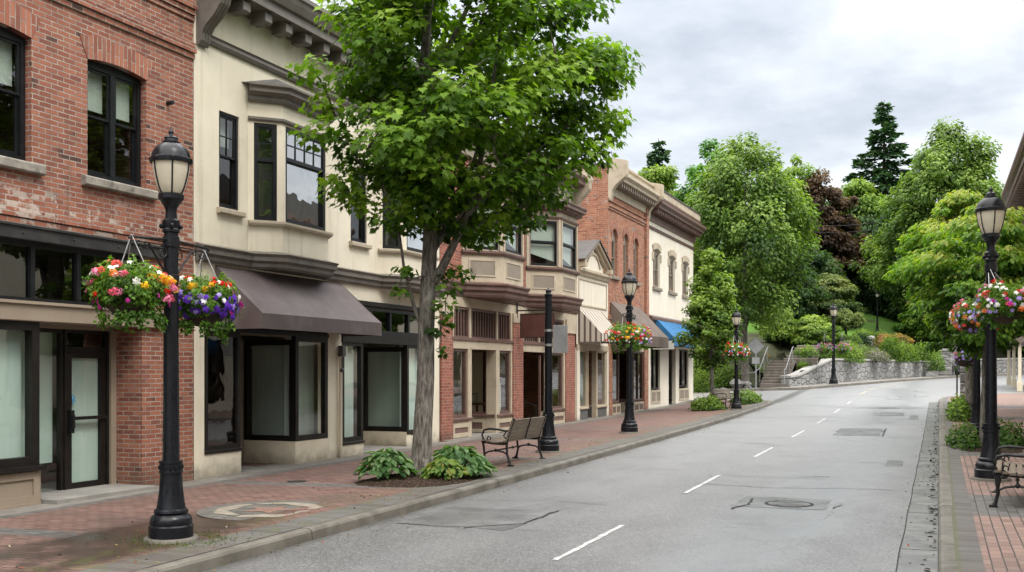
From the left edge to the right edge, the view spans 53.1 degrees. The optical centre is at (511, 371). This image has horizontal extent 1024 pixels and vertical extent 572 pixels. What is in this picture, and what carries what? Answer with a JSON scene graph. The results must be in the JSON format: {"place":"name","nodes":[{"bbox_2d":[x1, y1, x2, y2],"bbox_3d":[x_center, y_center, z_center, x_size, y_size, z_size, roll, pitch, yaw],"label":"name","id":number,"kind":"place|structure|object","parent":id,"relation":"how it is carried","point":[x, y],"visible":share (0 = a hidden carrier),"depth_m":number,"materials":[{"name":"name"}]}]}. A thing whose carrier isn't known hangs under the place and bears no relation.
{"place":"outdoors","nodes":[
{"label":"outdoors","id":0,"kind":"place"},
{"bbox_2d":[0,0,197,509],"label":"brick building","id":1,"kind":"structure","parent":0,"point":[96,100],"depth_m":15.11,"materials":[{"name":"brick"}]},
{"bbox_2d":[0,26,24,160],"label":"window","id":2,"kind":"structure","parent":1,"relation":"in","point":[7,37],"depth_m":13.83,"materials":[{"name":"black glass"}]},
{"bbox_2d":[0,320,39,468],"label":"window","id":3,"kind":"structure","parent":1,"relation":"in","point":[10,331],"depth_m":13.88,"materials":[{"name":"grey glass"}]},
{"bbox_2d":[0,238,138,306],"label":"transom window","id":4,"kind":"structure","parent":1,"relation":"in","point":[29,271],"depth_m":14.25,"materials":[{"name":"black glass"}]},
{"bbox_2d":[67,353,106,489],"bbox_3d":[-6.435,0.772,15.510,0.165,2.095,0.770,0,0,23],"label":"door","id":5,"kind":"structure","parent":1,"relation":"in","point":[86,372],"depth_m":15.59,"materials":[{"name":"grey glass"}]},
{"bbox_2d":[87,60,140,186],"bbox_3d":[-6.067,-3.700,15.406,0.164,1.740,1.170,0,0,23],"label":"window","id":6,"kind":"structure","parent":1,"relation":"in","point":[118,82],"depth_m":15.39,"materials":[{"name":"glass"}]},
{"bbox_2d":[193,0,463,479],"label":"stucco building","id":7,"kind":"structure","parent":0,"point":[273,396],"depth_m":19.27,"materials":[{"name":"beige paint"}]},
{"bbox_2d":[204,331,239,450],"bbox_3d":[-5.008,0.335,17.613,0.100,2.010,0.940,0,0,23],"label":"window","id":8,"kind":"structure","parent":7,"relation":"in","point":[221,361],"depth_m":17.63,"materials":[{"name":"black glass"}]},
{"bbox_2d":[219,111,237,210],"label":"window","id":9,"kind":"structure","parent":7,"relation":"in","point":[224,118],"depth_m":17.95,"materials":[{"name":"black glass"}]},
{"bbox_2d":[244,340,293,440],"bbox_3d":[-4.672,0.370,19.889,1.170,1.940,0.220,0,0,23],"label":"window","id":10,"kind":"structure","parent":7,"relation":"in","point":[267,355],"depth_m":20.00,"materials":[{"name":"grey glass"}]},
{"bbox_2d":[244,79,339,260],"bbox_3d":[-3.931,-3.760,19.201,0.673,3.320,2.780,0,0,23],"label":"bay window","id":11,"kind":"structure","parent":7,"relation":"in","point":[285,215],"depth_m":18.48,"materials":[{"name":"beige paint"}]},
{"bbox_2d":[215,265,381,336],"bbox_3d":[-3.833,-1.255,19.014,0.968,1.090,3.950,0,0,23],"label":"shop awning","id":12,"kind":"object","parent":7,"relation":"attached to","point":[275,301],"visible":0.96,"depth_m":18.52,"materials":[{"name":"brown fabric"}]},
{"bbox_2d":[284,336,327,440],"bbox_3d":[-4.055,0.335,20.130,0.300,2.010,1.120,0,0,23],"label":"window","id":13,"kind":"structure","parent":7,"relation":"in","point":[303,346],"depth_m":20.32,"materials":[{"name":"grey glass"}]},
{"bbox_2d":[342,342,362,441],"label":"window","id":14,"kind":"structure","parent":7,"relation":"in","point":[347,376],"depth_m":21.78,"materials":[{"name":"grey glass"}]},
{"bbox_2d":[363,347,404,431],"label":"window","id":15,"kind":"structure","parent":7,"relation":"in","point":[381,365],"depth_m":24.08,"materials":[{"name":"grey glass"}]},
{"bbox_2d":[366,307,417,335],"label":"transom window","id":16,"kind":"structure","parent":7,"relation":"in","point":[394,322],"depth_m":23.29,"materials":[{"name":"black glass"}]},
{"bbox_2d":[400,345,417,433],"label":"window","id":17,"kind":"structure","parent":7,"relation":"in","point":[410,350],"depth_m":24.22,"materials":[{"name":"white glass"}]},
{"bbox_2d":[378,138,440,276],"bbox_3d":[-2.169,-3.760,23.428,0.673,3.320,2.780,0,0,23],"label":"bay window","id":18,"kind":"structure","parent":7,"relation":"in","point":[389,254],"depth_m":22.64,"materials":[{"name":"beige paint"}]},
{"bbox_2d":[0,399,767,571],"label":"pavement","id":19,"kind":"structure","parent":0,"point":[43,530],"depth_m":13.77,"materials":[{"name":"red brick"}]},
{"bbox_2d":[128,127,209,543],"bbox_3d":[-3.560,-0.344,10.693,1.101,4.410,0.550,0,0,-41],"label":"street lamp","id":20,"kind":"object","parent":19,"relation":"on","point":[171,162],"visible":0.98,"depth_m":10.62,"materials":[{"name":"metal"}]},
{"bbox_2d":[81,234,178,332],"bbox_3d":[-3.758,-0.865,10.184,0.859,0.993,0.919,0,0,23],"label":"hanging flower basket","id":21,"kind":"object","parent":20,"relation":"attached to","point":[129,295],"visible":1,"depth_m":9.96,"materials":[{"name":"multicoloured plant"}]},
{"bbox_2d":[179,250,243,345],"bbox_3d":[-3.343,-0.796,11.142,0.813,1.050,0.810,0,0,-4],"label":"hanging flower basket","id":22,"kind":"object","parent":20,"relation":"attached to","point":[205,306],"visible":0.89,"depth_m":10.96,"materials":[{"name":"multicoloured plant"}]},
{"bbox_2d":[107,529,264,550],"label":"grass","id":23,"kind":"structure","parent":19,"relation":"on","point":[219,535],"depth_m":10.45,"materials":[{"name":"plant"}]},
{"bbox_2d":[197,500,321,519],"bbox_3d":[-3.063,1.748,12.924,1.760,0.016,1.760,0,0,23],"label":"mosaic medallion","id":24,"kind":"object","parent":19,"relation":"on","point":[243,510],"visible":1,"depth_m":12.95,"materials":[{"name":"grey stone"}]},
{"bbox_2d":[355,473,482,487],"bbox_3d":[-1.453,1.688,16.258,1.936,0.139,2.312,0,0,23],"label":"mulch bed","id":25,"kind":"object","parent":19,"relation":"on","point":[397,480],"visible":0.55,"depth_m":15.63,"materials":[{"name":"brown wood"}]},
{"bbox_2d":[353,447,420,479],"bbox_3d":[-1.965,1.453,16.116,1.058,0.512,1.000,0,0,23],"label":"hosta plant","id":26,"kind":"object","parent":25,"relation":"on","point":[385,462],"visible":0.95,"depth_m":15.89,"materials":[{"name":"green plant"}]},
{"bbox_2d":[420,456,470,480],"bbox_3d":[-1.046,1.523,15.991,0.816,0.409,0.782,0,0,23],"label":"hosta plant","id":27,"kind":"object","parent":25,"relation":"on","point":[439,464],"visible":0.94,"depth_m":15.83,"materials":[{"name":"green plant"}]},
{"bbox_2d":[432,444,497,478],"bbox_3d":[-0.888,1.447,16.558,1.333,0.522,1.309,0,0,-6],"label":"hosta plant","id":28,"kind":"object","parent":25,"relation":"on","point":[479,463],"visible":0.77,"depth_m":16.31,"materials":[{"name":"green plant"}]},
{"bbox_2d":[285,0,646,475],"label":"street maple","id":29,"kind":"object","parent":25,"relation":"on","point":[425,126],"visible":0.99,"depth_m":15.71,"materials":[{"name":"green plant"}]},
{"bbox_2d":[481,414,546,466],"bbox_3d":[0.039,1.262,18.997,0.703,0.868,1.700,0,0,23],"label":"park bench","id":30,"kind":"object","parent":19,"relation":"on","point":[530,423],"visible":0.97,"depth_m":18.65,"materials":[{"name":"brown wood"}]},
{"bbox_2d":[535,288,567,452],"bbox_3d":[0.770,0.032,21.162,0.570,3.485,0.573,0,0,-22],"label":"black post","id":31,"kind":"object","parent":19,"relation":"on","point":[549,442],"visible":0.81,"depth_m":21.09,"materials":[{"name":"metal"}]},
{"bbox_2d":[619,269,639,433],"bbox_3d":[3.082,-0.483,26.884,0.550,4.410,1.101,0,0,-3],"label":"street lamp","id":32,"kind":"object","parent":19,"relation":"on","point":[629,282],"visible":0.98,"depth_m":26.80,"materials":[{"name":"black metal"}]},
{"bbox_2d":[605,314,643,353],"bbox_3d":[2.912,-0.950,26.384,0.953,1.021,1.057,0,0,23],"label":"hanging flower basket","id":33,"kind":"object","parent":32,"relation":"attached to","point":[625,340],"visible":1,"depth_m":26.16,"materials":[{"name":"multicoloured plant"}]},
{"bbox_2d":[672,247,745,395],"bbox_3d":[7.621,-1.532,39.556,2.906,6.498,2.992,0,0,23],"label":"street tree","id":34,"kind":"object","parent":19,"relation":"on","point":[714,330],"visible":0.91,"depth_m":39.23,"materials":[{"name":"green plant"}]},
{"bbox_2d":[730,308,741,409],"bbox_3d":[8.311,-0.411,37.922,0.478,3.837,0.958,0,0,-3],"label":"street lamp","id":35,"kind":"object","parent":19,"relation":"on","point":[736,316],"visible":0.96,"depth_m":37.85,"materials":[{"name":"black metal"}]},
{"bbox_2d":[721,336,745,363],"bbox_3d":[8.147,-0.766,37.455,0.839,1.073,0.838,0,0,-13],"label":"hanging flower basket","id":36,"kind":"object","parent":35,"relation":"attached to","point":[733,352],"visible":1,"depth_m":37.29,"materials":[{"name":"multicoloured plant"}]},
{"bbox_2d":[154,372,1023,571],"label":"road","id":37,"kind":"structure","parent":0,"point":[654,509],"depth_m":13.67,"materials":[{"name":"grey asphalt"}]},
{"bbox_2d":[131,400,771,571],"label":"kerb","id":38,"kind":"structure","parent":37,"relation":"on","point":[221,556],"depth_m":12.71,"materials":[{"name":"concrete"}]},
{"bbox_2d":[552,401,851,559],"bbox_3d":[6.447,1.597,24.561,0.082,0.600,42.910,0,0,23],"label":"line","id":39,"kind":"object","parent":37,"relation":"on","point":[602,535],"visible":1,"depth_m":11.88,"materials":[{"name":"white paint"}]},
{"bbox_2d":[696,373,1023,391],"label":"kerb","id":40,"kind":"structure","parent":37,"relation":"on","point":[817,387],"depth_m":58.07,"materials":[{"name":"concrete"}]},
{"bbox_2d":[897,402,938,571],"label":"gutter","id":41,"kind":"object","parent":37,"relation":"on","point":[912,557],"visible":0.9,"depth_m":13.06,"materials":[{"name":"concrete"}]},
{"bbox_2d":[938,393,1008,571],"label":"kerb","id":42,"kind":"structure","parent":37,"relation":"on","point":[946,557],"depth_m":12.73,"materials":[{"name":"concrete"}]},
{"bbox_2d":[311,0,1023,242],"label":"sky","id":43,"kind":"structure","parent":0,"point":[808,77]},
{"bbox_2d":[693,391,757,399],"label":"plaza paving","id":44,"kind":"structure","parent":0,"point":[696,395],"depth_m":54.10,"materials":[{"name":"concrete"}]},
{"bbox_2d":[693,367,716,392],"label":"clipped hedge","id":45,"kind":"object","parent":44,"relation":"on","point":[698,384],"visible":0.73,"depth_m":55.24,"materials":[{"name":"green plant"}]},
{"bbox_2d":[693,296,1023,387],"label":"hillside","id":46,"kind":"structure","parent":0,"point":[782,352],"depth_m":65.01,"materials":[{"name":"green plant"}]},
{"bbox_2d":[640,138,680,194],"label":"conifer tree","id":47,"kind":"object","parent":46,"relation":"on","point":[659,155],"visible":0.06,"depth_m":97.70,"materials":[{"name":"green plant"}]},
{"bbox_2d":[638,163,687,202],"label":"bushy tree","id":48,"kind":"object","parent":46,"relation":"on","point":[664,176],"visible":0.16,"depth_m":82.42,"materials":[{"name":"green plant"}]},
{"bbox_2d":[673,138,746,271],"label":"bushy tree","id":49,"kind":"object","parent":46,"relation":"on","point":[692,172],"visible":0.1,"depth_m":80.02,"materials":[{"name":"green plant"}]},
{"bbox_2d":[758,308,797,346],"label":"garden tree","id":50,"kind":"object","parent":46,"relation":"on","point":[785,332],"visible":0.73,"depth_m":63.32,"materials":[{"name":"green plant"}]},
{"bbox_2d":[739,249,830,321],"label":"dark tree","id":51,"kind":"object","parent":46,"relation":"on","point":[810,291],"visible":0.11,"depth_m":72.86,"materials":[{"name":"green plant"}]},
{"bbox_2d":[760,345,822,387],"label":"garden stairs","id":52,"kind":"structure","parent":46,"relation":"on","point":[773,373],"depth_m":58.76,"materials":[{"name":"grey concrete"}]},
{"bbox_2d":[765,153,840,256],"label":"dark tree","id":53,"kind":"object","parent":46,"relation":"on","point":[799,171],"visible":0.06,"depth_m":95.94,"materials":[{"name":"green plant"}]},
{"bbox_2d":[778,314,850,347],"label":"domed tree","id":54,"kind":"object","parent":46,"relation":"on","point":[812,329],"visible":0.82,"depth_m":63.06,"materials":[{"name":"green plant"}]},
{"bbox_2d":[799,248,856,317],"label":"dark tree","id":55,"kind":"object","parent":46,"relation":"on","point":[831,269],"visible":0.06,"depth_m":88.25,"materials":[{"name":"green plant"}]},
{"bbox_2d":[791,272,866,322],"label":"domed tree","id":56,"kind":"object","parent":46,"relation":"on","point":[840,290],"visible":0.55,"depth_m":81.84,"materials":[{"name":"green plant"}]},
{"bbox_2d":[799,166,874,283],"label":"copper beech","id":57,"kind":"object","parent":46,"relation":"on","point":[844,243],"visible":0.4,"depth_m":92.94,"materials":[{"name":"brown plant"}]},
{"bbox_2d":[827,308,866,335],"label":"domed tree","id":58,"kind":"object","parent":46,"relation":"on","point":[846,319],"visible":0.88,"depth_m":73.32,"materials":[{"name":"green plant"}]},
{"bbox_2d":[835,339,865,363],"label":"garden shrub","id":59,"kind":"object","parent":46,"relation":"on","point":[854,354],"visible":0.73,"depth_m":62.61,"materials":[{"name":"green plant"}]},
{"bbox_2d":[780,358,938,386],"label":"stone wall","id":60,"kind":"structure","parent":46,"relation":"on","point":[820,372],"depth_m":64.05,"materials":[{"name":"grey stone"}]},
{"bbox_2d":[827,177,898,305],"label":"dark tree","id":61,"kind":"object","parent":46,"relation":"on","point":[860,189],"visible":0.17,"depth_m":101.01,"materials":[{"name":"green plant"}]},
{"bbox_2d":[846,197,881,306],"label":"dark tree","id":62,"kind":"object","parent":46,"relation":"on","point":[869,220],"visible":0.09,"depth_m":98.57,"materials":[{"name":"green plant"}]},
{"bbox_2d":[841,101,914,219],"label":"conifer tree","id":63,"kind":"object","parent":46,"relation":"on","point":[883,178],"visible":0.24,"depth_m":104.80,"materials":[{"name":"green plant"}]},
{"bbox_2d":[858,211,904,316],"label":"dark tree","id":64,"kind":"object","parent":46,"relation":"on","point":[871,297],"visible":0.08,"depth_m":94.14,"materials":[{"name":"green plant"}]},
{"bbox_2d":[872,255,905,322],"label":"dark tree","id":65,"kind":"object","parent":46,"relation":"on","point":[892,311],"visible":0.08,"depth_m":91.12,"materials":[{"name":"green plant"}]},
{"bbox_2d":[878,332,907,359],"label":"ornamental grass","id":66,"kind":"object","parent":46,"relation":"on","point":[891,345],"depth_m":67.83,"materials":[{"name":"green plant"}]},
{"bbox_2d":[890,300,950,346],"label":"garden tree","id":67,"kind":"object","parent":46,"relation":"on","point":[914,326],"visible":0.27,"depth_m":79.66,"materials":[{"name":"green plant"}]},
{"bbox_2d":[845,116,1023,347],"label":"broad tree","id":68,"kind":"object","parent":46,"relation":"on","point":[914,200],"visible":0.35,"depth_m":81.39,"materials":[{"name":"green plant"}]},
{"bbox_2d":[980,358,1023,373],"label":"stone wall","id":69,"kind":"structure","parent":46,"relation":"on","point":[1001,365],"depth_m":82.12,"materials":[{"name":"grey stone"}]},
{"bbox_2d":[766,373,1017,388],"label":"pavement","id":70,"kind":"structure","parent":0,"point":[865,381],"depth_m":63.09,"materials":[{"name":"concrete"}]},
{"bbox_2d":[708,359,740,388],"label":"clipped hedge","id":71,"kind":"object","parent":70,"relation":"on","point":[721,376],"visible":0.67,"depth_m":57.03,"materials":[{"name":"green plant"}]},
{"bbox_2d":[683,130,822,381],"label":"tall tree","id":72,"kind":"object","parent":70,"relation":"on","point":[771,283],"visible":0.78,"depth_m":54.59,"materials":[{"name":"green plant"}]},
{"bbox_2d":[829,303,837,383],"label":"street lamp","id":73,"kind":"object","parent":70,"relation":"on","point":[833,309],"visible":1,"depth_m":58.36,"materials":[{"name":"black metal"}]},
{"bbox_2d":[943,393,1023,571],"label":"pavement","id":74,"kind":"structure","parent":0,"point":[987,538],"depth_m":12.35,"materials":[{"name":"red brick"}]},
{"bbox_2d":[882,189,1023,418],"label":"pavement tree","id":75,"kind":"object","parent":74,"relation":"on","point":[951,206],"visible":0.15,"depth_m":31.01,"materials":[{"name":"green plant"}]},
{"bbox_2d":[969,258,980,434],"bbox_3d":[11.164,-0.524,24.598,0.550,4.410,0.550,0,0,23],"label":"street lamp","id":76,"kind":"object","parent":74,"relation":"on","point":[975,412],"visible":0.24,"depth_m":24.53,"materials":[{"name":"black metal"}]},
{"bbox_2d":[970,186,1011,481],"bbox_3d":[7.378,-0.537,15.776,0.578,4.630,0.578,0,0,-6],"label":"street lamp","id":77,"kind":"object","parent":74,"relation":"on","point":[990,209],"visible":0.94,"depth_m":15.70,"materials":[{"name":"black metal"}]},
{"bbox_2d":[949,281,1002,344],"bbox_3d":[7.359,-1.008,16.224,0.784,1.204,0.822,0,0,39],"label":"hanging flower basket","id":78,"kind":"object","parent":77,"relation":"attached to","point":[966,322],"visible":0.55,"depth_m":16.10,"materials":[{"name":"multicoloured plant"}]},
{"bbox_2d":[972,269,1023,334],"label":"hanging flower basket","id":79,"kind":"object","parent":77,"relation":"attached to","point":[1010,312],"visible":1,"depth_m":15.11,"materials":[{"name":"multicoloured plant"}]},
{"bbox_2d":[962,445,1022,452],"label":"mulch bed","id":80,"kind":"object","parent":74,"relation":"on","point":[1003,450],"visible":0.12,"depth_m":20.72,"materials":[{"name":"brown soil"}]},
{"bbox_2d":[895,203,1023,444],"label":"pavement tree","id":81,"kind":"object","parent":80,"relation":"on","point":[941,268],"visible":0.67,"depth_m":21.55,"materials":[{"name":"green plant"}]},
{"bbox_2d":[944,418,981,450],"bbox_3d":[9.636,1.363,21.826,0.791,0.738,2.428,0,0,23],"label":"pavement shrub","id":82,"kind":"object","parent":80,"relation":"on","point":[964,435],"visible":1,"depth_m":21.39,"materials":[{"name":"green plant"}]},
{"bbox_2d":[997,417,1023,449],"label":"pavement shrub","id":83,"kind":"object","parent":80,"relation":"on","point":[1012,435],"visible":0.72,"depth_m":21.38,"materials":[{"name":"green plant"}]},
{"bbox_2d":[989,445,1023,507],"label":"park bench","id":84,"kind":"object","parent":74,"relation":"on","point":[998,474],"visible":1,"depth_m":12.79,"materials":[{"name":"brown wood"}]},
{"bbox_3d":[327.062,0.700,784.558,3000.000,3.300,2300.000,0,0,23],"label":"ground","id":85,"kind":"structure","parent":0,"visible":0},
{"bbox_2d":[439,124,592,441],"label":"bay front building","id":86,"kind":"structure","parent":85,"relation":"on","point":[488,347],"depth_m":29.44,"materials":[{"name":"beige paint"}]},
{"bbox_2d":[453,348,466,417],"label":"window","id":87,"kind":"structure","parent":86,"relation":"in","point":[464,351],"depth_m":26.66,"materials":[{"name":"grey paint"}]},
{"bbox_2d":[454,307,468,337],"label":"transom window","id":88,"kind":"structure","parent":86,"relation":"in","point":[461,319],"depth_m":26.45,"materials":[{"name":"red paint"}]},
{"bbox_2d":[471,309,495,339],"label":"transom window","id":89,"kind":"structure","parent":86,"relation":"in","point":[483,323],"depth_m":27.72,"materials":[{"name":"red paint"}]},
{"bbox_2d":[462,169,525,286],"bbox_3d":[-0.217,-3.865,27.609,1.148,3.170,3.600,0,0,23],"label":"bay window","id":90,"kind":"structure","parent":86,"relation":"in","point":[504,264],"depth_m":26.80,"materials":[{"name":"beige paint"}]},
{"bbox_2d":[498,312,509,340],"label":"transom window","id":91,"kind":"structure","parent":86,"relation":"in","point":[503,318],"depth_m":29.01,"materials":[{"name":"red paint"}]},
{"bbox_2d":[516,303,555,337],"bbox_3d":[0.683,-1.480,29.453,1.205,1.040,0.053,0,0,23],"label":"hanging sign","id":92,"kind":"object","parent":86,"relation":"attached to","point":[532,325],"visible":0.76,"depth_m":29.46,"materials":[{"name":"brown wood"}]},
{"bbox_2d":[526,198,586,297],"bbox_3d":[1.514,-3.865,31.763,1.148,3.170,3.700,0,0,23],"label":"bay window","id":93,"kind":"structure","parent":86,"relation":"in","point":[555,245],"depth_m":30.92,"materials":[{"name":"beige paint"}]},
{"bbox_2d":[575,240,613,420],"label":"building facade","id":94,"kind":"structure","parent":85,"relation":"on","point":[592,376],"depth_m":36.69,"materials":[{"name":"beige paint"}]},
{"bbox_2d":[580,351,605,405],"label":"window","id":95,"kind":"structure","parent":94,"relation":"in","point":[604,353],"depth_m":37.82,"materials":[{"name":"beige paint"}]},
{"bbox_2d":[578,308,621,343],"bbox_3d":[3.131,-1.575,35.889,0.839,1.150,2.540,0,0,23],"label":"shop awning","id":96,"kind":"object","parent":94,"relation":"attached to","point":[593,326],"visible":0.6,"depth_m":34.85,"materials":[{"name":"fabric"}]},
{"bbox_2d":[577,158,663,415],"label":"arched brick building","id":97,"kind":"structure","parent":85,"relation":"on","point":[621,202],"depth_m":39.72,"materials":[{"name":"brick"}]},
{"bbox_2d":[613,350,618,402],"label":"window","id":98,"kind":"structure","parent":97,"relation":"in","point":[615,356],"depth_m":39.18,"materials":[{"name":"grey glass"}]},
{"bbox_2d":[619,351,632,400],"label":"window","id":99,"kind":"structure","parent":97,"relation":"in","point":[622,357],"depth_m":41.45,"materials":[{"name":"black glass"}]},
{"bbox_2d":[633,351,642,400],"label":"window","id":100,"kind":"structure","parent":97,"relation":"in","point":[637,356],"depth_m":41.91,"materials":[{"name":"black glass"}]},
{"bbox_2d":[610,302,668,347],"bbox_3d":[5.020,-1.765,39.965,1.189,1.670,4.160,0,0,23],"label":"shop awning","id":101,"kind":"object","parent":97,"relation":"attached to","point":[660,339],"visible":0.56,"depth_m":39.96,"materials":[{"name":"beige fabric"}]},
{"bbox_2d":[648,190,706,408],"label":"corner building","id":102,"kind":"structure","parent":85,"relation":"on","point":[676,227],"depth_m":46.60,"materials":[{"name":"beige paint"}]},
{"bbox_2d":[653,315,697,347],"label":"shop awning","id":103,"kind":"object","parent":102,"relation":"attached to","point":[669,329],"visible":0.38,"depth_m":44.65,"materials":[{"name":"blue fabric"}]},
{"bbox_2d":[679,349,686,386],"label":"window","id":104,"kind":"structure","parent":102,"relation":"in","point":[682,353],"depth_m":49.69,"materials":[{"name":"black glass"}]},
{"bbox_2d":[1001,132,1023,225],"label":"cornice building","id":105,"kind":"structure","parent":85,"relation":"on","point":[1012,194],"depth_m":32.95,"materials":[{"name":"beige paint"}]},
{"bbox_2d":[1006,336,1023,390],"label":"corner shop","id":106,"kind":"structure","parent":85,"relation":"on","point":[1014,383],"depth_m":53.43,"materials":[{"name":"beige paint"}]},
{"bbox_3d":[7.576,1.455,39.209,1.394,0.142,2.621,0,0,23],"label":"mulch bed","id":107,"kind":"object","parent":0,"visible":0},
{"bbox_2d":[688,392,726,410],"bbox_3d":[7.506,1.199,38.895,1.442,0.779,2.553,0,0,23],"label":"pavement shrub","id":108,"kind":"object","parent":107,"relation":"on","point":[708,402],"visible":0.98,"depth_m":38.24,"materials":[{"name":"green plant"}]},
{"bbox_3d":[14.294,1.450,31.954,1.449,0.135,4.435,0,0,23],"label":"mulch bed","id":109,"kind":"object","parent":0,"visible":0},
{"bbox_2d":[945,392,971,422],"bbox_3d":[13.941,1.120,31.710,1.012,0.950,4.217,0,0,23],"label":"pavement shrub","id":110,"kind":"object","parent":109,"relation":"on","point":[957,410],"visible":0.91,"depth_m":30.63,"materials":[{"name":"green plant"}]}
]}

